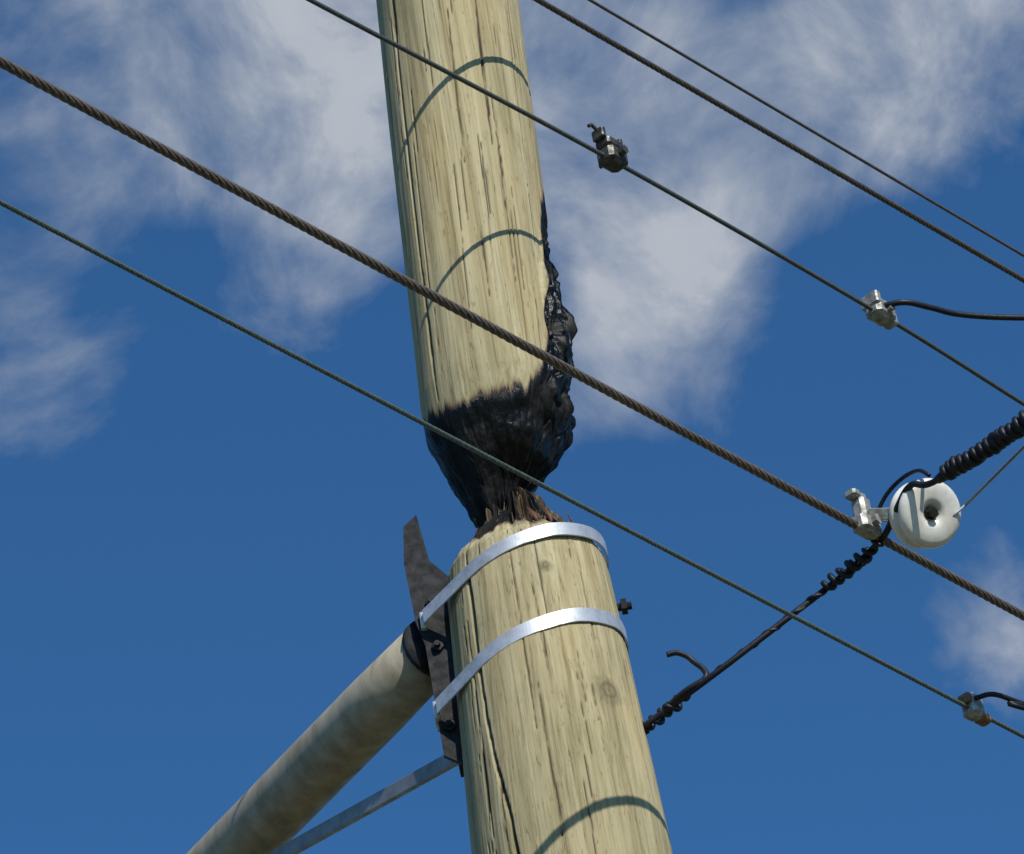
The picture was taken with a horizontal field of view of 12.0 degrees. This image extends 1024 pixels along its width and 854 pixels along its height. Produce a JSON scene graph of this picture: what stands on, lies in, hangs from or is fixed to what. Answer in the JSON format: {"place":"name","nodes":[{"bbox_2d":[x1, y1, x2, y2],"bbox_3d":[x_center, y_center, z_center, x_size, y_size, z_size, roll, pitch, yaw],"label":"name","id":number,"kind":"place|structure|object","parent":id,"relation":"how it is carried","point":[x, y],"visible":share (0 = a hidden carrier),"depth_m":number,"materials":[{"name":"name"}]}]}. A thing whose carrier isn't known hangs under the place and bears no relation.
{"place":"outdoors","nodes":[
{"label":"outdoors","id":0,"kind":"place"},
{"bbox_2d":[0,199,1023,738],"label":"overhead wire","id":1,"kind":"object","parent":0,"point":[436,429],"visible":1,"depth_m":8.03,"materials":[{"name":"black metal"}]},
{"bbox_2d":[957,692,991,726],"bbox_3d":[0.840,0.510,8.885,0.034,0.055,0.064,-34,-43,30],"label":"wire clamp","id":2,"kind":"object","parent":1,"relation":"attached to","point":[975,712],"visible":1,"depth_m":8.87,"materials":[{"name":"metal"}]},
{"bbox_2d":[974,692,1023,710],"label":"service cable","id":3,"kind":"object","parent":2,"relation":"attached to","point":[1012,702],"visible":1,"depth_m":8.86,"materials":[{"name":"black rubber"}]},
{"bbox_2d":[0,0,1023,853],"label":"sky","id":4,"kind":"structure","parent":0,"point":[202,544],"materials":[{"name":"blue"}]},
{"bbox_2d":[306,0,1023,405],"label":"overhead wire","id":5,"kind":"object","parent":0,"point":[644,178],"visible":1,"depth_m":9.79,"materials":[{"name":"black metal"}]},
{"bbox_2d":[587,123,628,172],"bbox_3d":[0.193,-0.556,9.722,0.073,0.088,0.079,-9,-36,0],"label":"wire clamp","id":6,"kind":"object","parent":5,"relation":"attached to","point":[614,159],"visible":1,"depth_m":9.71,"materials":[{"name":"metal"}]},
{"bbox_2d":[860,290,897,329],"bbox_3d":[0.776,-0.248,10.247,0.057,0.065,0.073,-34,-43,30],"label":"wire clamp","id":7,"kind":"object","parent":5,"relation":"attached to","point":[880,314],"visible":1,"depth_m":10.23,"materials":[{"name":"metal"}]},
{"bbox_2d":[883,299,1023,320],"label":"service cable","id":8,"kind":"object","parent":7,"relation":"attached to","point":[954,313],"visible":1,"depth_m":10.27,"materials":[{"name":"black rubber"}]},
{"bbox_3d":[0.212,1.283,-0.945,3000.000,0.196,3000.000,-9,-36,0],"label":"ground","id":9,"kind":"structure","parent":0,"visible":0},
{"bbox_2d":[376,0,672,853],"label":"wooden utility pole","id":10,"kind":"object","parent":9,"relation":"on","point":[556,754],"visible":0.94,"depth_m":9.39,"materials":[{"name":"brown wood"}]},
{"bbox_2d":[187,632,458,853],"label":"street lamp","id":11,"kind":"object","parent":10,"relation":"attached to","point":[345,737],"visible":0.93,"depth_m":9.44,"materials":[{"name":"metal"}]},
{"bbox_2d":[402,516,631,776],"bbox_3d":[0.013,0.395,9.255,0.439,0.571,0.115,-9,-36,0],"label":"mounting bracket","id":12,"kind":"object","parent":10,"relation":"attached to","point":[428,652],"visible":0.87,"depth_m":9.24,"materials":[{"name":"metal"}]},
{"bbox_2d":[419,522,608,630],"bbox_3d":[0.023,0.305,9.277,0.338,0.130,0.320,17,-44,-32],"label":"steel band","id":13,"kind":"object","parent":12,"relation":"attached to","point":[459,581],"visible":0.59,"depth_m":9.18,"materials":[{"name":"silver metal"}]},
{"bbox_2d":[432,607,628,731],"bbox_3d":[0.057,0.470,9.163,0.337,0.135,0.339,21,-46,-35],"label":"steel band","id":14,"kind":"object","parent":12,"relation":"attached to","point":[460,681],"visible":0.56,"depth_m":9.05,"materials":[{"name":"silver metal"}]},
{"bbox_2d":[533,0,1023,282],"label":"overhead wire","id":15,"kind":"object","parent":10,"relation":"attached to","point":[750,122],"visible":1,"depth_m":10.36,"materials":[{"name":"black metal"}]},
{"bbox_2d":[588,0,1023,256],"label":"overhead wire","id":16,"kind":"object","parent":10,"relation":"attached to","point":[800,124],"visible":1,"depth_m":11.45,"materials":[{"name":"black metal"}]},
{"bbox_2d":[643,410,1023,734],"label":"guy wire","id":17,"kind":"object","parent":10,"relation":"attached to","point":[998,440],"visible":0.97,"depth_m":9.01,"materials":[{"name":"black rubber"}]},
{"bbox_2d":[845,478,960,548],"bbox_3d":[0.721,0.162,8.960,0.203,0.142,0.120,-9,-36,0],"label":"spool insulator","id":18,"kind":"object","parent":17,"relation":"attached to","point":[922,518],"visible":0.99,"depth_m":8.94,"materials":[{"name":"white ceramic"}]},
{"bbox_2d":[0,56,1023,620],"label":"overhead wire","id":19,"kind":"object","parent":18,"relation":"attached to","point":[12,68],"visible":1,"depth_m":8.30,"materials":[{"name":"brown metal"}]}
]}

